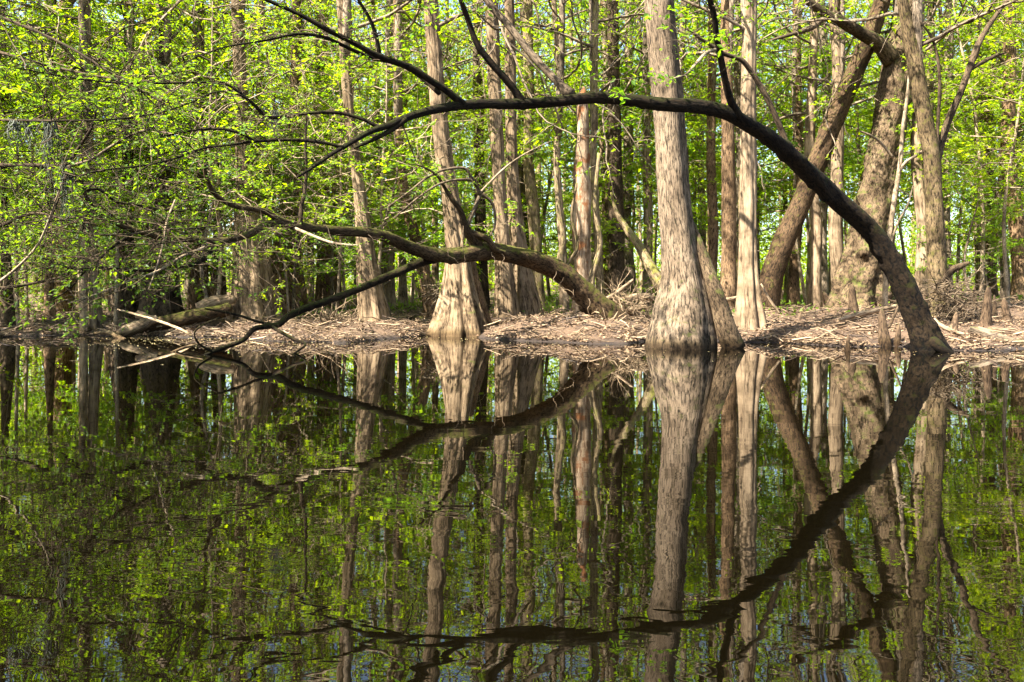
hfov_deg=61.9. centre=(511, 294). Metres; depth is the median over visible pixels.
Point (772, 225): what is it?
sapling
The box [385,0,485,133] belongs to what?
tree
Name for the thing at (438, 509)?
water
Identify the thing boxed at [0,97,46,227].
sapling
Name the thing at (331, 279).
sapling
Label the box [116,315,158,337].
driftwood log
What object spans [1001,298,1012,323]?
cypress knee
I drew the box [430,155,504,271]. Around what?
sapling
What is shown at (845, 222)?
sapling
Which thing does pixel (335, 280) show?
tree
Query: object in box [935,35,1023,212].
sapling
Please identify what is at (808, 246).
tree
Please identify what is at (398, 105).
tree
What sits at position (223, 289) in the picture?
tree
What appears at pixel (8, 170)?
sapling
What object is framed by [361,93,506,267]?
sapling
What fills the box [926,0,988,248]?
tree
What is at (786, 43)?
tree
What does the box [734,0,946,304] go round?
tree
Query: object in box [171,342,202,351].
driftwood branch
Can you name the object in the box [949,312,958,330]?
cypress knee
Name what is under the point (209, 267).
sapling
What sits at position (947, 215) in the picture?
tree
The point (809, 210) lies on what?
tree
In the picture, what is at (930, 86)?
tree
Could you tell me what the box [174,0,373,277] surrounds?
sapling
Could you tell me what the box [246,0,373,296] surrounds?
tree
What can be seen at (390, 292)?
tree
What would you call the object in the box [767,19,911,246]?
tree
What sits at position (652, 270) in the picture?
fallen pole
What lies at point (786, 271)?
tree
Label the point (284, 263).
sapling
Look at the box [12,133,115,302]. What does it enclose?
sapling
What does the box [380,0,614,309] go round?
tree
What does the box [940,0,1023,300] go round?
tree
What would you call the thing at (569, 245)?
sapling
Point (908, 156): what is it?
sapling
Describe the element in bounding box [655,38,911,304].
sapling
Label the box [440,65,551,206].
tree
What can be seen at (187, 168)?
sapling
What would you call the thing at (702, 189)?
tree
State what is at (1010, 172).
sapling
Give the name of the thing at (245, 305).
tree
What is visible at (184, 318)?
driftwood log
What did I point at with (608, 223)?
sapling
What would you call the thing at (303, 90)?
sapling
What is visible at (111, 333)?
driftwood branch
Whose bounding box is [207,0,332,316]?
tree
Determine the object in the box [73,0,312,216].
sapling
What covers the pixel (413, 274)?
sapling
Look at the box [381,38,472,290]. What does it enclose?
tree
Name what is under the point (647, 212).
tree
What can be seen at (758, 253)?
tree
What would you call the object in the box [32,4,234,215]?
sapling
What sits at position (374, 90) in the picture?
tree
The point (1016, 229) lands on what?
tree
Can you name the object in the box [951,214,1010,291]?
sapling
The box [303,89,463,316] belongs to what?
sapling
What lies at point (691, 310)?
tree
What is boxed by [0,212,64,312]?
sapling
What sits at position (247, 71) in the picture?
sapling
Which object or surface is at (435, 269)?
tree
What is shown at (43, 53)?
tree
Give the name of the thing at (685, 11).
tree
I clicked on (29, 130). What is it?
sapling
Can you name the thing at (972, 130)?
sapling
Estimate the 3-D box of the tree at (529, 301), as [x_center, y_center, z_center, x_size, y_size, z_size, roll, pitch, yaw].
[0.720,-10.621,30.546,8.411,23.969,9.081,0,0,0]
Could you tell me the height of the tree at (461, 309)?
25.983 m
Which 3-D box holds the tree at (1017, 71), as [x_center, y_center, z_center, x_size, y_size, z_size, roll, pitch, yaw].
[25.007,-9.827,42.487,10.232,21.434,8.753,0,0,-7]
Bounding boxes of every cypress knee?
[822,291,828,304]
[844,334,850,350]
[847,284,858,312]
[878,309,891,346]
[893,325,901,345]
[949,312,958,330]
[972,286,977,305]
[979,286,991,326]
[992,295,997,317]
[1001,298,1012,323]
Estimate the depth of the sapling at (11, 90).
23.79 m
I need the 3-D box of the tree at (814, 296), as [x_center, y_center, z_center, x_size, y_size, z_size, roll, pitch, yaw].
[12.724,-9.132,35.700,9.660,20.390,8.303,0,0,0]
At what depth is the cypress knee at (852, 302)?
30.42 m
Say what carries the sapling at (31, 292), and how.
on the ground at (380, 331)
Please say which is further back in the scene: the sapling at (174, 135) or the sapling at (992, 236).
the sapling at (174, 135)
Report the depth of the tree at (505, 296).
29.29 m
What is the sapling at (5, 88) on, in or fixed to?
on the ground at (380, 331)
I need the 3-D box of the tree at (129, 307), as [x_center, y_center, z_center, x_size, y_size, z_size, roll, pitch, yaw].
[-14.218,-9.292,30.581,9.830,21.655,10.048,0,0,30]
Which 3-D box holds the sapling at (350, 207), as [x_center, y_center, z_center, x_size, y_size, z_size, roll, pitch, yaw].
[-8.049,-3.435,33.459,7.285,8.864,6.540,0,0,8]
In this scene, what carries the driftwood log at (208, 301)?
on the driftwood log at (184, 318)
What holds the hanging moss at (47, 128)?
hanging from the overhanging tree at (80, 163)
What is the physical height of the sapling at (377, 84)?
11.828 m
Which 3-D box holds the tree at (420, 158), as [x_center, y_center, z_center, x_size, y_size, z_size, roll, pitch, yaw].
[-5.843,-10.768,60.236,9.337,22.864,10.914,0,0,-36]
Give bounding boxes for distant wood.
[0,0,1023,292]
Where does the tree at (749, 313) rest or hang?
on the ground at (380, 331)
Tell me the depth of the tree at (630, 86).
40.24 m
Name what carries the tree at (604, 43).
on the ground at (380, 331)
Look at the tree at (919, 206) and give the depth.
32.81 m
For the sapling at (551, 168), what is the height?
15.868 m
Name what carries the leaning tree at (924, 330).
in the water
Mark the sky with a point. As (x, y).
(791, 3)
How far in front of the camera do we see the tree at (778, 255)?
32.68 m
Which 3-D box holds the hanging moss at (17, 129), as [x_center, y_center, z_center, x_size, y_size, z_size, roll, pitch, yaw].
[-6.536,-2.092,11.408,0.584,0.543,0.296,0,0,0]
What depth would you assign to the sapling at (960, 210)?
43.64 m
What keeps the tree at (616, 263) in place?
on the ground at (380, 331)
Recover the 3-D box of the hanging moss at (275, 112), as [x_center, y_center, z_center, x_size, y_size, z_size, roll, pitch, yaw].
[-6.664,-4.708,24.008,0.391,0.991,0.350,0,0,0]
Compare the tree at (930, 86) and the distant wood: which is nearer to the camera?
the tree at (930, 86)
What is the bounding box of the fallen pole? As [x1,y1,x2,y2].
[610,192,660,291]
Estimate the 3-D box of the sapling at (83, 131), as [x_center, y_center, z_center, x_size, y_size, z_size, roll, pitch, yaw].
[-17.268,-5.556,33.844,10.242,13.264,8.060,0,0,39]
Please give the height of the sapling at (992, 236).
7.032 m
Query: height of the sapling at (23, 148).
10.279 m
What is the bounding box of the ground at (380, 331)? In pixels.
[0,278,1023,350]
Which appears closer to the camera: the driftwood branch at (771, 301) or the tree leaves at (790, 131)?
the driftwood branch at (771, 301)
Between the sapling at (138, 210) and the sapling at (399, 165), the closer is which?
the sapling at (399, 165)
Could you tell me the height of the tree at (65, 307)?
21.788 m
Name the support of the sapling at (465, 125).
on the ground at (380, 331)
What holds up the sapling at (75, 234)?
on the ground at (380, 331)
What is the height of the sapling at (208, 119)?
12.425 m
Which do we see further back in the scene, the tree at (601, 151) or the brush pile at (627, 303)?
the tree at (601, 151)
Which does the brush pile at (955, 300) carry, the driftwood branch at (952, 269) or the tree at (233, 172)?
the driftwood branch at (952, 269)
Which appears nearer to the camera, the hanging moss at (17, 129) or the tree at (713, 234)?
the hanging moss at (17, 129)
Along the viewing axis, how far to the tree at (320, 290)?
35.75 m
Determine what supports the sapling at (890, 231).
on the ground at (380, 331)
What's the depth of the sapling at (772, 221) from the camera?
50.54 m
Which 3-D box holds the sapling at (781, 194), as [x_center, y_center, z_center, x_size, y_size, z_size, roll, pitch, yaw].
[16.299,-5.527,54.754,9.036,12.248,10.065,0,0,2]
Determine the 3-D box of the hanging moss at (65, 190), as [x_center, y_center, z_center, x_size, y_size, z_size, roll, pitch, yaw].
[-6.569,-1.427,12.534,0.364,0.977,0.353,0,0,20]
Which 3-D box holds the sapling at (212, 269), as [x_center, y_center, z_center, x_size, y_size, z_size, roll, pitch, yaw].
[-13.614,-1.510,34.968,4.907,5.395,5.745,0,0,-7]
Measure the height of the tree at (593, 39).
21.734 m
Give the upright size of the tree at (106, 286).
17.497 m
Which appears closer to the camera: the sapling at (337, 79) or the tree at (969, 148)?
the sapling at (337, 79)
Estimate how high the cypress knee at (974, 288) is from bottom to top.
0.899 m
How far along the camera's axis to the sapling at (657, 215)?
40.30 m
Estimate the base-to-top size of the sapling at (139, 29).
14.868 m
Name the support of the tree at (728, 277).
on the ground at (380, 331)
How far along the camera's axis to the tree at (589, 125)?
53.87 m
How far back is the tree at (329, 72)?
62.23 m
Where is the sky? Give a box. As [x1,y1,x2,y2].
[7,0,1023,277]
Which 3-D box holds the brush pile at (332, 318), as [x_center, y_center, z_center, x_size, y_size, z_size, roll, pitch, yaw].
[-5.958,0.999,26.943,3.669,2.476,3.314,0,0,0]
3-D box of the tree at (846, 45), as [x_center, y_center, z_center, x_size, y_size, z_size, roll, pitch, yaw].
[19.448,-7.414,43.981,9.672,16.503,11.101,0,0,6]
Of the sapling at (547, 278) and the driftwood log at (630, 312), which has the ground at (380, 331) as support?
the sapling at (547, 278)
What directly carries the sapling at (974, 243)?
on the ground at (380, 331)
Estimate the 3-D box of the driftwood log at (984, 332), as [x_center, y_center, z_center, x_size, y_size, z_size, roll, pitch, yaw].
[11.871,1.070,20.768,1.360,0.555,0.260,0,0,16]
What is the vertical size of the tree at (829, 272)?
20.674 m
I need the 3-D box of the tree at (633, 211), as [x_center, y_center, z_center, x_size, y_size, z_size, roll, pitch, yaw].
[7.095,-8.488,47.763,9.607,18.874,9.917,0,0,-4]
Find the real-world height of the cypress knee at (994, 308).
0.916 m
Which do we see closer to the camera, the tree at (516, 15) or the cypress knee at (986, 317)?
the cypress knee at (986, 317)
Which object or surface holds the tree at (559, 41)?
on the ground at (380, 331)
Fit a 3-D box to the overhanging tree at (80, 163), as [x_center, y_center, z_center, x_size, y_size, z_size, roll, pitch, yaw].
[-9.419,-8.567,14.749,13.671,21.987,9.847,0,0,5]
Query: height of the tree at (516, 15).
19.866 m
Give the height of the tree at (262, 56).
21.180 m
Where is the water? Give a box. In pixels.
[0,335,1023,681]
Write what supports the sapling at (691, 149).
on the ground at (380, 331)
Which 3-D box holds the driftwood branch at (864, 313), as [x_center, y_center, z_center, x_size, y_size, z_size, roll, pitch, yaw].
[10.823,0.560,25.853,2.978,0.503,0.163,0,0,-35]
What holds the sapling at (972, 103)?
on the ground at (380, 331)
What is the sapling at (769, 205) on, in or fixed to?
on the ground at (380, 331)
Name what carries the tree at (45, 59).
on the ground at (380, 331)
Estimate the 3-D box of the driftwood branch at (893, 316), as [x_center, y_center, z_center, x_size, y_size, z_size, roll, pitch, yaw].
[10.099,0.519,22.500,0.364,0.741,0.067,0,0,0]
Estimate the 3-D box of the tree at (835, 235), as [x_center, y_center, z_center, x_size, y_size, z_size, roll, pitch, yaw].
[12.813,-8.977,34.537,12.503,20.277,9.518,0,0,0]
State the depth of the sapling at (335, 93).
36.15 m
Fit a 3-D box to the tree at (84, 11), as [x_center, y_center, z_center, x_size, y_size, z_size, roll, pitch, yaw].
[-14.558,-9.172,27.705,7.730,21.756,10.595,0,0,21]
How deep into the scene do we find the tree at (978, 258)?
41.84 m
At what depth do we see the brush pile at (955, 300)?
24.20 m
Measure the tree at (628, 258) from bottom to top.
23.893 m
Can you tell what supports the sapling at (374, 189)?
on the ground at (380, 331)
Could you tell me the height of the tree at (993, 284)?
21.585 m
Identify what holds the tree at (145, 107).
on the ground at (380, 331)
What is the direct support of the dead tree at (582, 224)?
on the ground at (380, 331)
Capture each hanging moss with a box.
[4,117,44,155]
[36,118,65,180]
[48,165,75,224]
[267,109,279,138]
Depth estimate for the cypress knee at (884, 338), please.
21.26 m
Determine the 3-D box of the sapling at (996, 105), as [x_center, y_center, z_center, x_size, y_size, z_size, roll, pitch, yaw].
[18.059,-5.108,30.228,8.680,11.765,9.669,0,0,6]
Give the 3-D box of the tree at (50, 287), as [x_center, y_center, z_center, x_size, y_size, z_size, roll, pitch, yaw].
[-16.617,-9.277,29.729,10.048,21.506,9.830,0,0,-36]
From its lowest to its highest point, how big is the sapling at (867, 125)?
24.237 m
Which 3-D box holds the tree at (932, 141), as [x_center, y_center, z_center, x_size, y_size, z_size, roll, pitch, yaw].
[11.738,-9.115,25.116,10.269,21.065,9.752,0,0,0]
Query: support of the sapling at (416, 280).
on the ground at (380, 331)
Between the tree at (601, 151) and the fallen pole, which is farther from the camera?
the tree at (601, 151)
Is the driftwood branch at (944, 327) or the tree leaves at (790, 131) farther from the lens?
the tree leaves at (790, 131)
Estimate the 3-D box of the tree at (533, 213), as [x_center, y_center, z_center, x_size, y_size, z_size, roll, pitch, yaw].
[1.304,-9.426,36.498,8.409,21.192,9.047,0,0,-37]
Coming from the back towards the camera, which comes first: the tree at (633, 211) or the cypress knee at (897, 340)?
the tree at (633, 211)
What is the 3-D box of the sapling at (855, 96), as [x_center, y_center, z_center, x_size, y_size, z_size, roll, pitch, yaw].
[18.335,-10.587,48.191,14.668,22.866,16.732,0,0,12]
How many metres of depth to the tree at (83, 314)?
27.23 m
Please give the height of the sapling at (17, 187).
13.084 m
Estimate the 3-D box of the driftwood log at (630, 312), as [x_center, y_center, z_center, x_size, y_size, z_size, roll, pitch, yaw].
[4.090,0.473,28.113,0.800,0.485,0.347,0,0,-35]
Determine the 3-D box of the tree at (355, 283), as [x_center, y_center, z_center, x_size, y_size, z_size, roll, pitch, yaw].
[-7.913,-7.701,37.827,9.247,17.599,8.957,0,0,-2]
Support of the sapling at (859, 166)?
on the ground at (380, 331)
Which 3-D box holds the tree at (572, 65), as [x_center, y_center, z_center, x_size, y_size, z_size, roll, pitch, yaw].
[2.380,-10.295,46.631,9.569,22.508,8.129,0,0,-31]
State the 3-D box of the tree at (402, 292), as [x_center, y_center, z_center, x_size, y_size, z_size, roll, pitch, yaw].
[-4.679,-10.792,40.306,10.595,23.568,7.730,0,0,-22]
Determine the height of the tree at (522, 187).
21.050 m
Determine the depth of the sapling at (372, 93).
48.75 m
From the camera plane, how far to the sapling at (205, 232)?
27.93 m
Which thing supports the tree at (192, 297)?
on the ground at (380, 331)
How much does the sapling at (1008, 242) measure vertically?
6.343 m
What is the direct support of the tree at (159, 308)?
on the ground at (380, 331)
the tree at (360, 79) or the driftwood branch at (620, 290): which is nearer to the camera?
the driftwood branch at (620, 290)
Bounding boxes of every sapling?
[0,0,82,321]
[0,0,171,318]
[0,0,177,328]
[0,0,272,324]
[0,0,410,321]
[0,2,174,306]
[0,27,99,210]
[0,34,74,185]
[0,51,87,152]
[0,65,206,299]
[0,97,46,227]
[0,114,137,300]
[0,172,77,309]
[0,206,74,300]
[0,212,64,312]
[6,2,104,300]
[8,0,270,215]
[8,0,280,292]
[8,186,149,309]
[11,0,284,294]
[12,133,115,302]
[14,45,181,298]
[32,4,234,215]
[38,1,312,215]
[40,22,280,224]
[41,146,206,263]
[55,156,229,282]
[64,104,233,278]
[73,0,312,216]
[75,0,379,267]
[100,0,376,290]
[103,194,230,307]
[107,67,427,312]
[108,84,232,239]
[119,81,295,321]
[138,3,365,208]
[142,0,381,246]
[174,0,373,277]
[179,4,535,296]
[185,0,429,315]
[189,125,378,309]
[212,0,468,264]
[212,48,390,241]
[220,98,388,302]
[252,0,460,309]
[256,116,413,308]
[263,34,476,246]
[265,180,398,302]
[301,101,427,264]
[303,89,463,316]
[307,0,517,303]
[309,145,493,292]
[352,118,490,298]
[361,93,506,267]
[365,15,570,245]
[366,0,589,252]
[383,122,493,263]
[430,82,572,249]
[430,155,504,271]
[456,1,654,243]
[471,17,627,280]
[486,129,642,296]
[504,0,761,263]
[506,15,720,219]
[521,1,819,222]
[524,191,643,301]
[526,198,659,302]
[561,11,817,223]
[564,49,738,297]
[599,82,758,248]
[622,28,809,228]
[640,91,792,235]
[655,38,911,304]
[686,0,912,282]
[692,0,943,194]
[692,181,808,280]
[697,122,828,245]
[718,0,987,228]
[756,0,1023,222]
[790,9,1015,219]
[801,54,982,267]
[809,0,1023,302]
[844,46,1023,250]
[852,0,1023,296]
[860,78,921,312]
[892,0,1023,304]
[897,0,1023,235]
[904,9,1023,268]
[907,142,1023,301]
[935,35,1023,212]
[945,100,1023,250]
[951,173,1023,287]
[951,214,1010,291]
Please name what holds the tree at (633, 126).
on the ground at (380, 331)
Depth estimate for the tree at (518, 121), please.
44.89 m
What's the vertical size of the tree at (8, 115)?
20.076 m
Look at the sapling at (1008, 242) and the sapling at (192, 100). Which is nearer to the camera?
the sapling at (1008, 242)
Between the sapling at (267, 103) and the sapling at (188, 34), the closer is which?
the sapling at (267, 103)
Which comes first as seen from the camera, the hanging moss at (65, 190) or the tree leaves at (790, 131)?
the hanging moss at (65, 190)
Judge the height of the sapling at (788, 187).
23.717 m
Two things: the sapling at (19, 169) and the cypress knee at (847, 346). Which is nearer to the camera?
the cypress knee at (847, 346)
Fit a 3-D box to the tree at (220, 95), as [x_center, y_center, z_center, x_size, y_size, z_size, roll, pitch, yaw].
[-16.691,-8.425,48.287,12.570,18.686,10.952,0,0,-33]
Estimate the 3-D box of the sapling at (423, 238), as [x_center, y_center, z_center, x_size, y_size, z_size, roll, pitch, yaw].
[-4.836,-4.368,27.975,12.286,10.935,12.029,0,0,-25]
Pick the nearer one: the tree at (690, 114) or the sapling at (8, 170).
the sapling at (8, 170)
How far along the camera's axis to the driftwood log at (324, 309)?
30.66 m
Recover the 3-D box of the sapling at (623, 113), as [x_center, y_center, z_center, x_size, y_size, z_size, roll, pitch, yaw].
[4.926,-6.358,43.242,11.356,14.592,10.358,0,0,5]
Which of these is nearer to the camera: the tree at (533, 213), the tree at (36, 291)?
the tree at (533, 213)
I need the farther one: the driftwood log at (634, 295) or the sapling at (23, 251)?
the sapling at (23, 251)
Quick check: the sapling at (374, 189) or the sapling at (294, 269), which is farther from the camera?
the sapling at (374, 189)
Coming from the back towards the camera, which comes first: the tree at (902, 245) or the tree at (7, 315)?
the tree at (902, 245)
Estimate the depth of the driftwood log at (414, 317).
29.53 m
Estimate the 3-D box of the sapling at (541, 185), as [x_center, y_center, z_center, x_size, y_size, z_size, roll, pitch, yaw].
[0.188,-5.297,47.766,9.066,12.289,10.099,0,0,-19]
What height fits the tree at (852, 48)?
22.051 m
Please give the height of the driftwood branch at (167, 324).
0.763 m
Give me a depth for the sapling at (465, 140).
35.70 m
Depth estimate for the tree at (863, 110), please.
43.13 m
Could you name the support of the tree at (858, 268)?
on the ground at (380, 331)
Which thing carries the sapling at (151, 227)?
on the ground at (380, 331)
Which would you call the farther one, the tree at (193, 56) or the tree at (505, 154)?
the tree at (505, 154)
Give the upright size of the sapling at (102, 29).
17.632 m
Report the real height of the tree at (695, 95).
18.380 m
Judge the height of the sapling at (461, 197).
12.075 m
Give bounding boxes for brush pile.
[257,292,369,325]
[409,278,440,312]
[560,258,660,320]
[890,260,1020,324]
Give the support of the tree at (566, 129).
on the ground at (380, 331)
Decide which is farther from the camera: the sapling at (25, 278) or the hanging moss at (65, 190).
the sapling at (25, 278)
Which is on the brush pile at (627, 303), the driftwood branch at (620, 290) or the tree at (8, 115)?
the driftwood branch at (620, 290)
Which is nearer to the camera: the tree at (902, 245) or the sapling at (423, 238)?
the sapling at (423, 238)
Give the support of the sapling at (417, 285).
on the ground at (380, 331)
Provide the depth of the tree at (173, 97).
41.53 m
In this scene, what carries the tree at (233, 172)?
on the ground at (380, 331)
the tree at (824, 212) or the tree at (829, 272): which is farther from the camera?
the tree at (829, 272)
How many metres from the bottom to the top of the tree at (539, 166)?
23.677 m
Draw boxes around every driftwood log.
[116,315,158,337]
[135,303,232,333]
[195,295,235,308]
[305,308,350,316]
[392,315,426,321]
[627,301,642,315]
[628,293,653,300]
[968,326,1023,345]
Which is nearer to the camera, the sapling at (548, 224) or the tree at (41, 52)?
the sapling at (548, 224)
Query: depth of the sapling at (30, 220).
28.23 m
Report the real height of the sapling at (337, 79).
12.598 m
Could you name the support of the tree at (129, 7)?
on the ground at (380, 331)
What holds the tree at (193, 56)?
on the ground at (380, 331)
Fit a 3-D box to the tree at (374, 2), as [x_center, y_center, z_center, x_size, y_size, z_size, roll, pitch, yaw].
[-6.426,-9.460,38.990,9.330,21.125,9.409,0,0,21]
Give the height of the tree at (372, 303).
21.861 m
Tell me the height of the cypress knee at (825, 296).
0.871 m
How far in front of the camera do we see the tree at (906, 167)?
58.20 m
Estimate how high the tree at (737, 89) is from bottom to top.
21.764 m
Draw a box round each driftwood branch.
[93,330,124,337]
[117,309,192,336]
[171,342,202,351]
[607,279,633,298]
[726,296,735,301]
[761,283,780,313]
[839,304,896,321]
[888,305,898,327]
[934,318,964,334]
[942,261,969,281]
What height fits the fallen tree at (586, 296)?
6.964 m
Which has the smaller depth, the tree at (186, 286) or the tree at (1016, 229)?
the tree at (1016, 229)
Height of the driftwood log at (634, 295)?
0.307 m
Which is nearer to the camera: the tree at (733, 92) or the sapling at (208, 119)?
the sapling at (208, 119)
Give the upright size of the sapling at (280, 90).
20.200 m
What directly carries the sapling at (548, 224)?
on the ground at (380, 331)
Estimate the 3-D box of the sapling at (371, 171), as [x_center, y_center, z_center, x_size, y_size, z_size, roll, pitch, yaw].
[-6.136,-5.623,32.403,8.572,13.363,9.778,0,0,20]
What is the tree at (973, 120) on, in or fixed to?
on the ground at (380, 331)
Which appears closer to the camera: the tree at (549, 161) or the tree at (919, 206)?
the tree at (919, 206)
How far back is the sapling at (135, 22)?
31.55 m
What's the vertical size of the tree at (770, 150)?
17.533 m
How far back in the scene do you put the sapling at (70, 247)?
34.78 m
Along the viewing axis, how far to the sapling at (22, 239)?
36.03 m
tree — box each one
[0,0,74,202]
[0,0,140,326]
[0,0,154,135]
[0,0,171,331]
[0,0,184,184]
[0,0,380,338]
[0,0,954,352]
[0,57,628,354]
[6,0,277,319]
[8,0,107,118]
[8,0,209,319]
[8,54,43,296]
[9,0,188,312]
[10,7,121,159]
[16,0,324,320]
[19,0,333,323]
[41,4,180,301]
[45,1,226,286]
[61,0,317,295]
[74,0,270,162]
[76,0,229,278]
[78,54,88,333]
[109,0,283,175]
[119,0,364,310]
[150,15,249,296]
[183,0,383,195]
[190,67,281,254]
[204,0,466,306]
[206,0,457,308]
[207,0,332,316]
[212,0,510,322]
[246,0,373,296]
[247,0,543,318]
[275,0,430,305]
[287,0,379,181]
[302,0,484,308]
[302,1,453,248]
[303,0,470,289]
[305,30,384,114]
[330,0,504,305]
[337,1,504,297]
[351,0,619,336]
[361,9,504,295]
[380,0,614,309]
[381,0,622,265]
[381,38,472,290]
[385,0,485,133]
[409,0,639,307]
[410,27,535,200]
[420,0,622,248]
[436,0,745,349]
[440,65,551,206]
[451,0,578,181]
[459,63,549,206]
[462,0,645,310]
[464,0,695,294]
[470,0,599,211]
[484,0,637,258]
[485,0,520,317]
[500,0,693,271]
[500,0,717,306]
[504,0,584,316]
[516,55,633,289]
[518,0,642,295]
[535,2,636,298]
[550,43,652,177]
[557,0,774,306]
[565,0,719,246]
[569,0,676,303]
[571,9,783,197]
[571,86,591,315]
[574,0,719,159]
[574,5,707,269]
[589,0,788,246]
[600,0,824,308]
[617,0,862,331]
[618,0,738,93]
[619,4,829,273]
[621,3,781,225]
[622,0,820,247]
[629,0,830,272]
[677,0,972,279]
[678,0,831,281]
[688,0,802,184]
[689,45,821,200]
[704,0,892,307]
[710,0,1023,320]
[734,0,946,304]
[756,0,879,295]
[756,9,866,295]
[758,0,960,295]
[759,0,890,311]
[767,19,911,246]
[772,0,997,308]
[776,23,909,293]
[781,40,849,288]
[789,0,1023,294]
[801,0,990,188]
[818,0,1003,303]
[819,0,990,146]
[820,36,959,265]
[830,1,1020,191]
[845,86,957,202]
[891,0,1023,294]
[891,0,1023,299]
[910,0,1022,298]
[910,1,1022,287]
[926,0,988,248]
[936,0,1023,275]
[936,2,1023,146]
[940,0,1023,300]
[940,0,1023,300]
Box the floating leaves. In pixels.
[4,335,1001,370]

